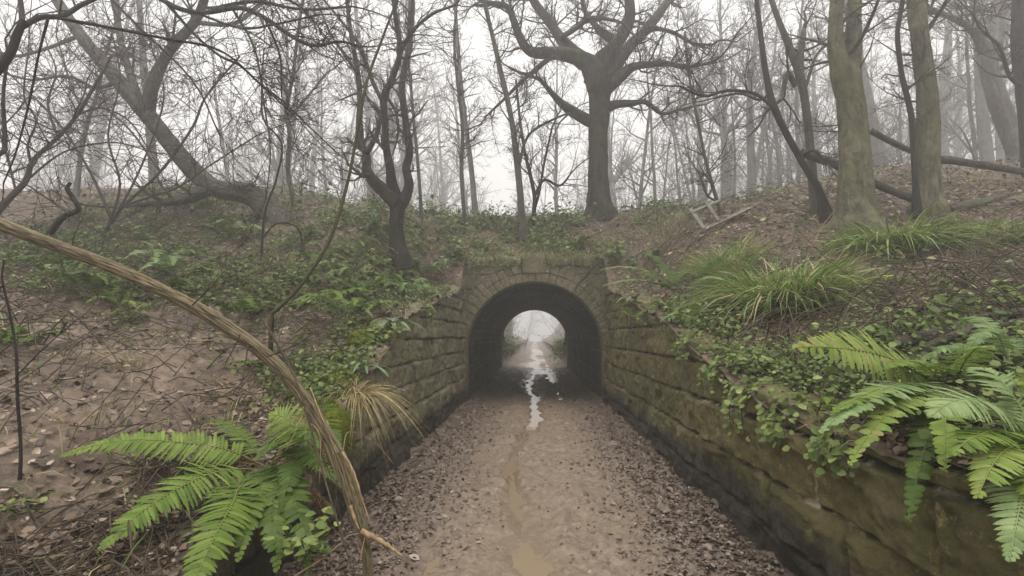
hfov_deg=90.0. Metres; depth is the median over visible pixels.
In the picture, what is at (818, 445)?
trailing ivy
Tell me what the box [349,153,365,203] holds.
foggy sapling
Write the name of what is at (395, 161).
foggy tree
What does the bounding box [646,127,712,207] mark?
bare thicket
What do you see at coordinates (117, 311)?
bramble
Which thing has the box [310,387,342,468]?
dry stem
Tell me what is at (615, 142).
bare thicket
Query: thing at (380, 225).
fern
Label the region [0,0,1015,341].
sky
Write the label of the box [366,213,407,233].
fern
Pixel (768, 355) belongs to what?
fern
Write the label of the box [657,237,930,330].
grass tussock
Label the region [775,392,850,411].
fern
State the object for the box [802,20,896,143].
foggy tree
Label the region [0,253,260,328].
bramble cane
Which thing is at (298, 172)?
bare thicket
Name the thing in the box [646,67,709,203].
foggy sapling
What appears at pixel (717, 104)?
foggy tree
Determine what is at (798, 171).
foggy sapling
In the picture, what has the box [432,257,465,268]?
fern
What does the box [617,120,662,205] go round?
foggy sapling
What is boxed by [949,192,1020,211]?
fallen log
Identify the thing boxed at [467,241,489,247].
fern
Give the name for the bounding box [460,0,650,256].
slender tree
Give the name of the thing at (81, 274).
fern
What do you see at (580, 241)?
fern
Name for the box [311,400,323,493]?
dry stem
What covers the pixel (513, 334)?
bare thicket
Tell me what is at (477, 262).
trailing ivy
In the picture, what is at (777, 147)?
foggy sapling
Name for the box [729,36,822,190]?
foggy sapling
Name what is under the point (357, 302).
fern
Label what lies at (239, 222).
fern
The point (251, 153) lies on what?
foggy tree
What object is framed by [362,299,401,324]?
dead branch
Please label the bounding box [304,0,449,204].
foggy tree
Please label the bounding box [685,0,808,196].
foggy tree
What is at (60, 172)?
foggy tree
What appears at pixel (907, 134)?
bare thicket
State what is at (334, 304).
fern
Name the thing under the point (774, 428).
trailing ivy
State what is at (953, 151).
foggy tree
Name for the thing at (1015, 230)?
grass tussock
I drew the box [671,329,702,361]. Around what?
trailing ivy
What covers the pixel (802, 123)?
foggy sapling
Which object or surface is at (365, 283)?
fern
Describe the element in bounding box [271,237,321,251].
fern
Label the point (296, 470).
fern
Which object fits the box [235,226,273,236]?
fern
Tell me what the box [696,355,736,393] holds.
trailing ivy
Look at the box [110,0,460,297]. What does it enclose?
overhanging bush
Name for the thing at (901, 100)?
foggy sapling
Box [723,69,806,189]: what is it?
bare thicket
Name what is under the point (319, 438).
dry stem
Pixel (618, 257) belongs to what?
fern
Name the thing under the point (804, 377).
ground ivy
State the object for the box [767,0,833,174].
foggy tree
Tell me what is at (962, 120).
foggy tree
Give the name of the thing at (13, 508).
bramble
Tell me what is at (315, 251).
fern
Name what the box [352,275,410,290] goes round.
fern
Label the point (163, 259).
fern
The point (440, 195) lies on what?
foggy sapling
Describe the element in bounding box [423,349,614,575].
water
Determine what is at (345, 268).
fern
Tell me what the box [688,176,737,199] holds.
bare thicket
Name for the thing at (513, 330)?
bare thicket
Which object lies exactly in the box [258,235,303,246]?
fern
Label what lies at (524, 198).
foggy sapling
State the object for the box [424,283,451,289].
fern
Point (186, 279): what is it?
fern
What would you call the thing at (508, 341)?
ground ivy
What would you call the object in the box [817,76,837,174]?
foggy sapling
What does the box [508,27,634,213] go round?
foggy sapling
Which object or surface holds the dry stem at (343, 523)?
on the broken stem at (346, 477)
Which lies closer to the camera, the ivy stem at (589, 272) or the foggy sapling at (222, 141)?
the ivy stem at (589, 272)
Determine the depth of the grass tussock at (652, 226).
11.43 m
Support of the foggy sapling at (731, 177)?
on the embankment
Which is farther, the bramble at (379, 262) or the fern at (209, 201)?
the fern at (209, 201)
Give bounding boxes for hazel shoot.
[0,260,98,479]
[268,0,397,350]
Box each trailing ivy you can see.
[246,478,308,556]
[418,300,435,322]
[464,248,483,267]
[487,248,525,268]
[542,251,597,271]
[588,249,613,269]
[636,300,653,324]
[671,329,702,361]
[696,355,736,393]
[716,370,766,440]
[755,392,812,451]
[803,423,884,478]
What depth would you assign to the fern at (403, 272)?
8.98 m
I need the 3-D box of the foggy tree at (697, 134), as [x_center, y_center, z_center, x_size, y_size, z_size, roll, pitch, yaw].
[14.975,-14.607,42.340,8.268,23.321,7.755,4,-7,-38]
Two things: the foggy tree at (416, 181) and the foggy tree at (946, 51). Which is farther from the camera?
the foggy tree at (416, 181)
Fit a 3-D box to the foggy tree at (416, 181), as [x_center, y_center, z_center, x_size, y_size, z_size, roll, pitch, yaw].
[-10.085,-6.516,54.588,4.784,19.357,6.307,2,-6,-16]
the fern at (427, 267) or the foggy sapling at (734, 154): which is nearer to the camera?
the fern at (427, 267)
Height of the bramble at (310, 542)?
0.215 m
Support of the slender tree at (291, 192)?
on the embankment
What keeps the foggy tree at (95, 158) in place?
on the embankment
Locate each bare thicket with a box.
[204,137,257,179]
[229,161,285,186]
[230,134,396,202]
[264,116,354,196]
[349,169,503,213]
[503,315,533,348]
[504,320,522,340]
[509,128,585,215]
[512,312,538,348]
[530,310,562,350]
[584,133,644,208]
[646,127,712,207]
[659,150,712,205]
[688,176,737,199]
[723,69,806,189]
[739,28,888,181]
[756,105,822,187]
[761,153,795,186]
[767,43,915,185]
[809,89,899,159]
[875,96,915,164]
[878,82,962,165]
[884,102,959,162]
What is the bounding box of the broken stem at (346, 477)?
[0,203,403,575]
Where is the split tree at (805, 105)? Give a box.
[729,0,873,217]
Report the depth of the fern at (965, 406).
1.57 m
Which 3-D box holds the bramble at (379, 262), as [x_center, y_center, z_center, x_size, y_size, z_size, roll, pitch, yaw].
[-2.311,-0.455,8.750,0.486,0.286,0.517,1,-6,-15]
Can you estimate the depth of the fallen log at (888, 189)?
8.97 m
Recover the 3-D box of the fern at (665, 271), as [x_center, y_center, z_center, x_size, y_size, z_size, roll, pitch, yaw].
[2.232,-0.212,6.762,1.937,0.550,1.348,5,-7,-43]
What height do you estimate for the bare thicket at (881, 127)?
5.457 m
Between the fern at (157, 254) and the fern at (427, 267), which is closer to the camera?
the fern at (157, 254)
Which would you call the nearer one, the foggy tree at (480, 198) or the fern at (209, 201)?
the fern at (209, 201)
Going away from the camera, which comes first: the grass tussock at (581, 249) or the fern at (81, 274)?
the fern at (81, 274)
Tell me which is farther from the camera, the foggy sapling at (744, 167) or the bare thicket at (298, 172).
the foggy sapling at (744, 167)
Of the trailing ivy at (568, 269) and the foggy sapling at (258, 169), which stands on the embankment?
the foggy sapling at (258, 169)
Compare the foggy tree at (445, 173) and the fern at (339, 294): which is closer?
the fern at (339, 294)
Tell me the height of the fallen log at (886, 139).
0.612 m
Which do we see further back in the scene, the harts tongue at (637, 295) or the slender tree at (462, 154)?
the slender tree at (462, 154)
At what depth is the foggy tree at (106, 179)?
55.79 m
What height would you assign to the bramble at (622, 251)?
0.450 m
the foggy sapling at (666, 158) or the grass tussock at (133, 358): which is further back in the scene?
the foggy sapling at (666, 158)
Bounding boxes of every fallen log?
[800,148,911,201]
[870,128,909,153]
[941,155,1023,174]
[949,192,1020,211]
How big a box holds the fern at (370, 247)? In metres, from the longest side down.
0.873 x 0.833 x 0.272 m
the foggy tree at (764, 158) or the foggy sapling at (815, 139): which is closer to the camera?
the foggy sapling at (815, 139)
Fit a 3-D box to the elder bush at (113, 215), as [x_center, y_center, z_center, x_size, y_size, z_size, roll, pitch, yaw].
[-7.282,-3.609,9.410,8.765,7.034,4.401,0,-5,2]
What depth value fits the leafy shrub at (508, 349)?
25.32 m
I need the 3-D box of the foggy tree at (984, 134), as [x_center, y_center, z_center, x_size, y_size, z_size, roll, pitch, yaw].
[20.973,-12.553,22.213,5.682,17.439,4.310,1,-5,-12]
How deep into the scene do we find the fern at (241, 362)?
4.66 m
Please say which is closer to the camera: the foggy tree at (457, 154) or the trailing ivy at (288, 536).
the trailing ivy at (288, 536)
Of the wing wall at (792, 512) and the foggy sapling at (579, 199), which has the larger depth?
the foggy sapling at (579, 199)
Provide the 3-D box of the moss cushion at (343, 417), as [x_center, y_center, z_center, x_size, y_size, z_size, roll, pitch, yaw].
[-1.365,1.049,3.872,0.339,0.463,0.739,0,-5,2]
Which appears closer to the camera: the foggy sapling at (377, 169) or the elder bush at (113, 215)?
the elder bush at (113, 215)
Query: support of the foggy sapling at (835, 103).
on the embankment
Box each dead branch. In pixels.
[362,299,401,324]
[916,318,1022,351]
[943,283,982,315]
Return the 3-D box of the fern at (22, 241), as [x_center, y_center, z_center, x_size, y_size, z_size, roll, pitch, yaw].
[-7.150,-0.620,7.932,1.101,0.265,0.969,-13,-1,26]
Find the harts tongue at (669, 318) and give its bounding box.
[649,312,688,321]
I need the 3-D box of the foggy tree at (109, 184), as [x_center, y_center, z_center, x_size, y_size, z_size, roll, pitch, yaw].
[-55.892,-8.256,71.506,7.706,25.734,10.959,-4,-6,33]
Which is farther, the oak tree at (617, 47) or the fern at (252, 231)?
the oak tree at (617, 47)
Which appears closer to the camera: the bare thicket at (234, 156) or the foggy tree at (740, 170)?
the bare thicket at (234, 156)
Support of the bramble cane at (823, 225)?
on the embankment
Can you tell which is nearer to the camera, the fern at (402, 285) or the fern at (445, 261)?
the fern at (402, 285)
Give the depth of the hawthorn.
4.33 m
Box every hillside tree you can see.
[862,0,1019,161]
[927,0,1023,176]
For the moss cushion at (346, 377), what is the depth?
4.52 m
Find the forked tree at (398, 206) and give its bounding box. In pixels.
[295,0,494,283]
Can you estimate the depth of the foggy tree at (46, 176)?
61.49 m
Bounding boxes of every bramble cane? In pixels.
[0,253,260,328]
[263,319,354,575]
[294,533,375,575]
[316,432,393,471]
[794,228,849,275]
[814,210,834,239]
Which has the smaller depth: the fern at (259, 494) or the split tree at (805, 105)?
the fern at (259, 494)
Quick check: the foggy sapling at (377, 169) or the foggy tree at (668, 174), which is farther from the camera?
the foggy tree at (668, 174)
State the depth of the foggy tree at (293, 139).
31.72 m
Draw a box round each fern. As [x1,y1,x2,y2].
[0,325,76,349]
[4,237,88,252]
[6,250,81,266]
[19,269,138,298]
[31,270,149,294]
[58,419,340,575]
[82,285,139,301]
[85,288,152,309]
[99,272,205,293]
[109,242,148,248]
[109,254,182,273]
[124,241,198,258]
[130,225,180,241]
[139,256,221,276]
[189,198,219,207]
[189,262,242,274]
[194,221,244,238]
[198,297,287,318]
[205,219,264,233]
[218,357,299,372]
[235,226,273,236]
[253,396,342,512]
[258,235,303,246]
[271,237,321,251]
[277,272,335,284]
[282,245,353,263]
[282,293,399,321]
[286,220,318,233]
[296,287,373,307]
[319,258,359,269]
[323,264,381,277]
[323,298,407,315]
[325,236,380,253]
[329,278,401,297]
[348,235,397,255]
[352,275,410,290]
[362,272,416,288]
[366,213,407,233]
[370,221,388,230]
[387,269,416,275]
[394,277,439,294]
[412,259,445,277]
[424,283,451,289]
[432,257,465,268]
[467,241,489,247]
[565,234,595,246]
[598,252,737,296]
[603,252,639,265]
[615,307,639,317]
[634,249,670,258]
[665,303,727,324]
[724,347,784,356]
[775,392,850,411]
[792,328,999,522]
[915,317,1023,371]
[923,367,1023,561]
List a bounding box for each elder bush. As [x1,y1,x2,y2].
[0,0,279,243]
[0,0,364,240]
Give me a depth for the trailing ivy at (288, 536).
2.85 m
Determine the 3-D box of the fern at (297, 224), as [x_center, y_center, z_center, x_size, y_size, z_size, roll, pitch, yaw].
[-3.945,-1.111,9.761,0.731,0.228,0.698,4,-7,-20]
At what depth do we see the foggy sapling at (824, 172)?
33.73 m
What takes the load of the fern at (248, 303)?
on the embankment
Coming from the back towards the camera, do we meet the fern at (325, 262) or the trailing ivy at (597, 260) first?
the trailing ivy at (597, 260)
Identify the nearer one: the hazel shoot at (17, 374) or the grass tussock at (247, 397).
the hazel shoot at (17, 374)
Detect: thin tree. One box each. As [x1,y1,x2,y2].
[235,25,312,258]
[874,0,967,221]
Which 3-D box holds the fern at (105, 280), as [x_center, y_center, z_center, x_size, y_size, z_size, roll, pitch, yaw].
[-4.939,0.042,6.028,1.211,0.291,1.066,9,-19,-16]
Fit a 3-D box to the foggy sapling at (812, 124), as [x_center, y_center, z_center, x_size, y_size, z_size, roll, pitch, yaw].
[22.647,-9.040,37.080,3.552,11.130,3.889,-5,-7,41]
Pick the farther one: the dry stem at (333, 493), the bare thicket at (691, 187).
the bare thicket at (691, 187)
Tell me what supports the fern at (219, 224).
on the embankment
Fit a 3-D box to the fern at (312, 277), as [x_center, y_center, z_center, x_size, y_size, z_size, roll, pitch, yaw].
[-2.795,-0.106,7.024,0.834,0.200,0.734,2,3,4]
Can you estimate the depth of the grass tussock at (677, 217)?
10.46 m
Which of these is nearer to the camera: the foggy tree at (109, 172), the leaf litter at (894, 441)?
the leaf litter at (894, 441)
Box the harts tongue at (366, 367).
[353,360,389,376]
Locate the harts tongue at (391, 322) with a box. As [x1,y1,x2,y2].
[370,317,424,330]
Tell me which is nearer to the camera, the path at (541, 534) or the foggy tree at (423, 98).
the path at (541, 534)
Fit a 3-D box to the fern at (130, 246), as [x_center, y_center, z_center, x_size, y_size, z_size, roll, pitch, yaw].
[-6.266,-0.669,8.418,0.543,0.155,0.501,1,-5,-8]
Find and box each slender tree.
[24,0,172,197]
[78,0,219,187]
[253,0,368,211]
[389,0,455,221]
[413,0,497,214]
[425,0,509,225]
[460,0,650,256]
[496,71,610,225]
[658,31,743,215]
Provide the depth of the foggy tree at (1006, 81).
52.29 m
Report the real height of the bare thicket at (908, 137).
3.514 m
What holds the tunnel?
on the embankment
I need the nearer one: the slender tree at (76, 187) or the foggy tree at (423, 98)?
the slender tree at (76, 187)
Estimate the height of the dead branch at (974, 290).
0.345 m
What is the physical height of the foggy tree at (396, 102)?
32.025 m
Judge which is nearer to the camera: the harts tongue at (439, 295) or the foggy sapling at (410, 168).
the harts tongue at (439, 295)
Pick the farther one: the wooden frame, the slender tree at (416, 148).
the slender tree at (416, 148)
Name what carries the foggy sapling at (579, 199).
on the embankment
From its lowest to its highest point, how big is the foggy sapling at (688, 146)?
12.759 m
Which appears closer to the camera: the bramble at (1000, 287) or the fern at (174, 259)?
the bramble at (1000, 287)
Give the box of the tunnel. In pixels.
[461,253,607,400]
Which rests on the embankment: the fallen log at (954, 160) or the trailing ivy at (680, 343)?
the fallen log at (954, 160)
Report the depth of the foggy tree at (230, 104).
59.09 m
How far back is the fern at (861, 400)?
2.28 m
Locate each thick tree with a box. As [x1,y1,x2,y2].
[771,0,939,235]
[862,0,978,216]
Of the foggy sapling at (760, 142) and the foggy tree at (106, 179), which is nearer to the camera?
the foggy sapling at (760, 142)
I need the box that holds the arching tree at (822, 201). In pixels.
[601,0,882,223]
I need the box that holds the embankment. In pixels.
[0,162,1023,575]
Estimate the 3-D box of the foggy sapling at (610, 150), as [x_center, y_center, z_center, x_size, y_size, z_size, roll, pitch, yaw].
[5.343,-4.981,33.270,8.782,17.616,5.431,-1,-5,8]
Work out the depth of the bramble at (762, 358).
3.98 m
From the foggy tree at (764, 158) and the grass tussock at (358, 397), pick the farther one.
the foggy tree at (764, 158)
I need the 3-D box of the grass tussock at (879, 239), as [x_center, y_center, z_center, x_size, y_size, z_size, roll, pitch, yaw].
[5.576,-0.777,7.284,2.688,1.075,2.748,0,-5,2]
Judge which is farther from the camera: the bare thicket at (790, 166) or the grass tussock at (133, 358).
the bare thicket at (790, 166)
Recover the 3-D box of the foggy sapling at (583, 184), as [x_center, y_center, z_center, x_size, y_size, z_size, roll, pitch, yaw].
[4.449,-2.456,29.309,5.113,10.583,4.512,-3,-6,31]
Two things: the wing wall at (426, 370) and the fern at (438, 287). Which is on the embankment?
the wing wall at (426, 370)
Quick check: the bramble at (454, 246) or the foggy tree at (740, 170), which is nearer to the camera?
the bramble at (454, 246)
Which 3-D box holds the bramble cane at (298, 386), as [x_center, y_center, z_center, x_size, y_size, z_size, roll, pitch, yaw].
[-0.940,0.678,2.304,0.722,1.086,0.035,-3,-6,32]
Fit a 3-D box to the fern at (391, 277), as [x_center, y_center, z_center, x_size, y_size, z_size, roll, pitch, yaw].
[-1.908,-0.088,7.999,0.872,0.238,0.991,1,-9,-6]
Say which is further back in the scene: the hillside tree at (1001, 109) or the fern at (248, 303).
the hillside tree at (1001, 109)
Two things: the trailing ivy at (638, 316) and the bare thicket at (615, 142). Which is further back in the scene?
the bare thicket at (615, 142)
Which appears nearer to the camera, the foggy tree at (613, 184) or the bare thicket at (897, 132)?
the bare thicket at (897, 132)
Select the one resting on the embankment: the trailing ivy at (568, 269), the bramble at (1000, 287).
the bramble at (1000, 287)
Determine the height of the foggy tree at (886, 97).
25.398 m
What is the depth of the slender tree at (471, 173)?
15.54 m
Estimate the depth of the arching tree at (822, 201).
8.92 m
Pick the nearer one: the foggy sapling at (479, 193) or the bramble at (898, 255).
the bramble at (898, 255)
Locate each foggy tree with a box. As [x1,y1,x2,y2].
[0,74,61,190]
[0,93,83,190]
[11,63,124,190]
[17,0,142,187]
[25,0,186,187]
[27,96,132,188]
[98,141,133,187]
[99,164,115,187]
[196,0,364,193]
[199,63,265,183]
[227,0,332,188]
[233,119,270,189]
[263,50,354,197]
[294,79,382,202]
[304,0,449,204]
[324,0,448,205]
[346,0,467,191]
[357,109,424,207]
[361,155,385,196]
[397,141,432,209]
[412,55,508,216]
[413,66,485,209]
[421,138,453,215]
[454,160,501,213]
[498,171,532,339]
[562,150,586,213]
[571,0,664,206]
[651,0,738,205]
[651,150,680,200]
[654,0,745,199]
[669,0,781,199]
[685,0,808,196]
[704,99,761,195]
[712,138,757,196]
[730,106,785,185]
[741,0,888,167]
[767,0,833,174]
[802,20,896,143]
[822,34,915,169]
[822,59,915,165]
[871,0,1012,164]
[875,0,1013,164]
[903,3,999,165]
[910,70,971,165]
[911,0,1015,162]
[947,0,1011,162]
[948,62,995,165]
[956,2,1014,137]
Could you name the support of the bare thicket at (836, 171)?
on the embankment
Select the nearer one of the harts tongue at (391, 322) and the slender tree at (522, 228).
the harts tongue at (391, 322)
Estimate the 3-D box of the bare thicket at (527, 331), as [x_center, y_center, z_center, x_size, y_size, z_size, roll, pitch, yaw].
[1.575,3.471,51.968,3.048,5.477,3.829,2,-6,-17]
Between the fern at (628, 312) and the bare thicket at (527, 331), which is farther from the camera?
the bare thicket at (527, 331)
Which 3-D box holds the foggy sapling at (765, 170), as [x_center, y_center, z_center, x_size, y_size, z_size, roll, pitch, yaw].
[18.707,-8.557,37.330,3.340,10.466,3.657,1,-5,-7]
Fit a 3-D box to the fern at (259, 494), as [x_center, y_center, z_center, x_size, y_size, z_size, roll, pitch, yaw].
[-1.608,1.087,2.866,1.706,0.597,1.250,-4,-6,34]
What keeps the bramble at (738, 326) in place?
on the embankment
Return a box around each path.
[274,366,795,575]
[502,341,566,367]
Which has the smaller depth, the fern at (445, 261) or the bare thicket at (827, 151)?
the fern at (445, 261)
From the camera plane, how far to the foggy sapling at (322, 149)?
31.74 m
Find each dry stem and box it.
[291,416,320,483]
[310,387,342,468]
[310,438,337,498]
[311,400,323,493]
[319,441,345,531]
[331,475,390,554]
[336,478,371,575]
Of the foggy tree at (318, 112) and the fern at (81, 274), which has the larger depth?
the foggy tree at (318, 112)
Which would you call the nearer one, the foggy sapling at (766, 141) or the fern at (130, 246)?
the fern at (130, 246)
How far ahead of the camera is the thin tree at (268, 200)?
8.39 m
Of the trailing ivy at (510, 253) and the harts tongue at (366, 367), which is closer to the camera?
the harts tongue at (366, 367)
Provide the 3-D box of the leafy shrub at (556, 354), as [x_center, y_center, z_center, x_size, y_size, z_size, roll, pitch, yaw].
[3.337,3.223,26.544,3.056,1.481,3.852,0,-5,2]
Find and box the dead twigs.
[0,156,1023,575]
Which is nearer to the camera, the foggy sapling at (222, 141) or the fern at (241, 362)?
the fern at (241, 362)
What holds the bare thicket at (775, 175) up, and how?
on the embankment
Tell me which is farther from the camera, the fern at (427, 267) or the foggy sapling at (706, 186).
the foggy sapling at (706, 186)
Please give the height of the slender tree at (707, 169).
4.581 m
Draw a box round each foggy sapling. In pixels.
[139,0,276,184]
[162,127,197,183]
[245,137,271,187]
[260,83,327,186]
[290,42,356,196]
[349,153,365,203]
[361,144,382,200]
[395,115,442,210]
[414,156,446,210]
[424,146,453,206]
[426,165,460,210]
[465,177,487,211]
[505,176,531,213]
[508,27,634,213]
[568,89,640,209]
[572,185,585,208]
[575,159,586,209]
[583,0,691,207]
[609,0,746,209]
[616,74,690,209]
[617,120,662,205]
[635,48,710,207]
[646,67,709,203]
[651,35,724,204]
[677,54,744,201]
[696,13,761,198]
[706,95,762,195]
[712,136,745,197]
[716,0,833,187]
[719,4,798,189]
[729,1,817,186]
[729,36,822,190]
[732,0,837,182]
[735,39,794,191]
[736,104,775,194]
[743,119,792,195]
[755,49,817,180]
[759,38,801,190]
[781,69,835,180]
[782,68,837,176]
[785,96,829,176]
[800,89,833,178]
[805,1,973,167]
[815,55,883,166]
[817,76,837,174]
[876,34,915,164]
[878,69,915,163]
[882,37,914,163]
[907,0,1016,159]
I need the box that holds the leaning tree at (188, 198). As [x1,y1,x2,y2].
[0,0,323,227]
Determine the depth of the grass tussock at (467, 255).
11.56 m
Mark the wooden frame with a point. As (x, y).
(699, 221)
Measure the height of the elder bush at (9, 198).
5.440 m
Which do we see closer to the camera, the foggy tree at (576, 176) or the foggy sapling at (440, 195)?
the foggy sapling at (440, 195)
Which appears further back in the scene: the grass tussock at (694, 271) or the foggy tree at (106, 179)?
the foggy tree at (106, 179)
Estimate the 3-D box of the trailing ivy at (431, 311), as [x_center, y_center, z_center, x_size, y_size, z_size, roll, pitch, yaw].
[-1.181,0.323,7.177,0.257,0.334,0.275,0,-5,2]
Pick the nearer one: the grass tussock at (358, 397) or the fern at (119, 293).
the grass tussock at (358, 397)
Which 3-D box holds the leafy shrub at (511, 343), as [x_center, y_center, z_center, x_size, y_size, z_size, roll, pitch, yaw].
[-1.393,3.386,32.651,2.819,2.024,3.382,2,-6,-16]
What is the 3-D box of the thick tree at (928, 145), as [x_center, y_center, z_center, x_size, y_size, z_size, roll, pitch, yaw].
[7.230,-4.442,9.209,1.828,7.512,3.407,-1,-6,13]
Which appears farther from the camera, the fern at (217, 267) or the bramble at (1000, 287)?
the fern at (217, 267)
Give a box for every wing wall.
[161,285,466,575]
[602,286,1023,575]
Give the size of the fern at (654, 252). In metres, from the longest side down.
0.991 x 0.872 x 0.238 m
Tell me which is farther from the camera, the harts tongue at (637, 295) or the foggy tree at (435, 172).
the foggy tree at (435, 172)
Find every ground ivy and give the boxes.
[0,159,1023,523]
[504,337,566,346]
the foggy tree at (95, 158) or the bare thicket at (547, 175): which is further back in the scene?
the foggy tree at (95, 158)
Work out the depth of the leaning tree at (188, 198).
10.59 m
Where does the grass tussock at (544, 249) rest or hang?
on the embankment
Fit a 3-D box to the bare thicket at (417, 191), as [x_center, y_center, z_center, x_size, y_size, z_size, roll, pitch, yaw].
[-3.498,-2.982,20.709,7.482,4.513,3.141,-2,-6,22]
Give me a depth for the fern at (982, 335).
2.83 m
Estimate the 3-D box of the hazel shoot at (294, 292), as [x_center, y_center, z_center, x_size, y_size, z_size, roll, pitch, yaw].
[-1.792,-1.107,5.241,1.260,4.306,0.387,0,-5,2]
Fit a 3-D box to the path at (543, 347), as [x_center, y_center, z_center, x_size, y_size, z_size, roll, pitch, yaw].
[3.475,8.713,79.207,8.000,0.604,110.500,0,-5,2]
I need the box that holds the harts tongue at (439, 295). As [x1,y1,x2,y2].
[426,292,451,298]
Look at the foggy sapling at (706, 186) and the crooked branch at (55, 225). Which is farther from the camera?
the foggy sapling at (706, 186)
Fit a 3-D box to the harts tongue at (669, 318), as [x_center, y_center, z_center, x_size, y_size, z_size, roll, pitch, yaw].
[1.825,0.333,5.840,0.349,0.120,0.448,4,-7,-37]
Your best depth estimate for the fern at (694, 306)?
5.60 m
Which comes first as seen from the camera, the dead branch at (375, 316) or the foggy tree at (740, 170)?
the dead branch at (375, 316)
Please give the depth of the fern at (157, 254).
7.72 m
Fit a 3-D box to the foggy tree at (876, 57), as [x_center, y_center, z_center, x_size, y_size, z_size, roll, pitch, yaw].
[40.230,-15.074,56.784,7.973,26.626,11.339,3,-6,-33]
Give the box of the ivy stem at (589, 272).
[573,263,596,296]
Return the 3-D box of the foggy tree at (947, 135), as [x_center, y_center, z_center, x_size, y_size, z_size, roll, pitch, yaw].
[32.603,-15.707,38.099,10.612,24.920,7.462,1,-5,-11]
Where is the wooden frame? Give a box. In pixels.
[688,200,751,231]
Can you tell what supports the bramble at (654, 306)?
on the embankment
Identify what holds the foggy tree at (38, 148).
on the embankment
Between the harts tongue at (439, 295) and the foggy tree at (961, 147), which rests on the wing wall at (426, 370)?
the harts tongue at (439, 295)
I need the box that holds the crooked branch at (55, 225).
[46,182,81,234]
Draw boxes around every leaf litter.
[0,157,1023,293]
[0,167,1023,575]
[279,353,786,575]
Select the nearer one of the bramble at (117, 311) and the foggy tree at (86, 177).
the bramble at (117, 311)
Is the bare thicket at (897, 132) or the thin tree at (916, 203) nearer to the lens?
the thin tree at (916, 203)
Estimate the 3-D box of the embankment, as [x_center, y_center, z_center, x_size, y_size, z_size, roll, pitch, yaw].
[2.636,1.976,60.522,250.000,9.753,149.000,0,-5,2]
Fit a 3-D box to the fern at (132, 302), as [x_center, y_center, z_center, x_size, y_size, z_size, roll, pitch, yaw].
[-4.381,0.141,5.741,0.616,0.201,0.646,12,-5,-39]
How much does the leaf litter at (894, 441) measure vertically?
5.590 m
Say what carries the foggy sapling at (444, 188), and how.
on the embankment
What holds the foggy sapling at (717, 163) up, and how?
on the embankment
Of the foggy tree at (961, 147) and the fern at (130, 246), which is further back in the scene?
the foggy tree at (961, 147)
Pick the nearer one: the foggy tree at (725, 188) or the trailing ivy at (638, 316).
the trailing ivy at (638, 316)
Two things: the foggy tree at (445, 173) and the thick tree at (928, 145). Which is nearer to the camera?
the thick tree at (928, 145)
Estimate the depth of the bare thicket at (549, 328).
46.56 m
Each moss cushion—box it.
[312,398,356,460]
[313,366,370,391]
[344,326,385,346]
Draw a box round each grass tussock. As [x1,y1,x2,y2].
[81,340,181,371]
[196,372,294,424]
[320,376,442,466]
[455,232,512,266]
[508,235,581,261]
[550,234,614,262]
[615,205,690,246]
[649,202,716,253]
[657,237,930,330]
[661,231,787,288]
[807,203,1019,259]
[918,212,1023,247]
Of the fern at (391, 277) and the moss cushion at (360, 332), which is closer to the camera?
the moss cushion at (360, 332)
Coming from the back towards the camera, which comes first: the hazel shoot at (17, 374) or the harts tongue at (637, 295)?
the harts tongue at (637, 295)
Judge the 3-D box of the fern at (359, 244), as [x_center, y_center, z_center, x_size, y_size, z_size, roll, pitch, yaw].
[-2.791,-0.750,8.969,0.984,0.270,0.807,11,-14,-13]
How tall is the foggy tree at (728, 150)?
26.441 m
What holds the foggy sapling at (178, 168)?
on the embankment
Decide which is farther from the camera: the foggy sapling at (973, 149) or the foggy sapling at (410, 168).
the foggy sapling at (410, 168)
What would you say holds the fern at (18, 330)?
on the embankment
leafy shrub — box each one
[502,330,520,357]
[502,331,516,355]
[547,338,566,361]
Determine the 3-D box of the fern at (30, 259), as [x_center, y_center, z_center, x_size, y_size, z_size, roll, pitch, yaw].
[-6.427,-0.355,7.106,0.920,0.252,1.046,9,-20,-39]
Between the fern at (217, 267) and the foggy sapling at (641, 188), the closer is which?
the fern at (217, 267)
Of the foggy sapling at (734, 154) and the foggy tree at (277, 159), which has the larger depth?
the foggy tree at (277, 159)
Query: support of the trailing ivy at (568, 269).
attached to the tunnel
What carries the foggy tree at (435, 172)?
on the embankment
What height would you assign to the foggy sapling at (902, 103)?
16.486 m
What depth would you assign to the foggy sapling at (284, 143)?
35.70 m
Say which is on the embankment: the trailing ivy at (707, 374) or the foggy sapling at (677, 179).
the foggy sapling at (677, 179)
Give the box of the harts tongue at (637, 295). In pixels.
[611,293,646,302]
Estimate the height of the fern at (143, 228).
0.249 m
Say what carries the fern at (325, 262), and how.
on the embankment
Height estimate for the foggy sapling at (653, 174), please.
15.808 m
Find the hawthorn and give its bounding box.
[0,0,417,229]
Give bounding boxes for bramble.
[0,489,57,518]
[105,303,148,323]
[263,506,340,567]
[365,322,406,339]
[369,253,391,266]
[440,238,472,260]
[596,240,630,257]
[652,294,685,311]
[697,308,757,337]
[725,350,783,375]
[871,249,904,261]
[950,279,1021,303]
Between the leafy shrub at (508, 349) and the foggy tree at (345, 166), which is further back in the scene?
the foggy tree at (345, 166)
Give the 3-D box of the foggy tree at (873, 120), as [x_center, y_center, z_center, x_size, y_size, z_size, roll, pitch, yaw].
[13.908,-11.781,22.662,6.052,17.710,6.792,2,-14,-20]
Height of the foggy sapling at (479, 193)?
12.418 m
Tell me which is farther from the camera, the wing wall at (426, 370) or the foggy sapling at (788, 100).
the foggy sapling at (788, 100)
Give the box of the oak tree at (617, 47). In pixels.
[429,0,771,221]

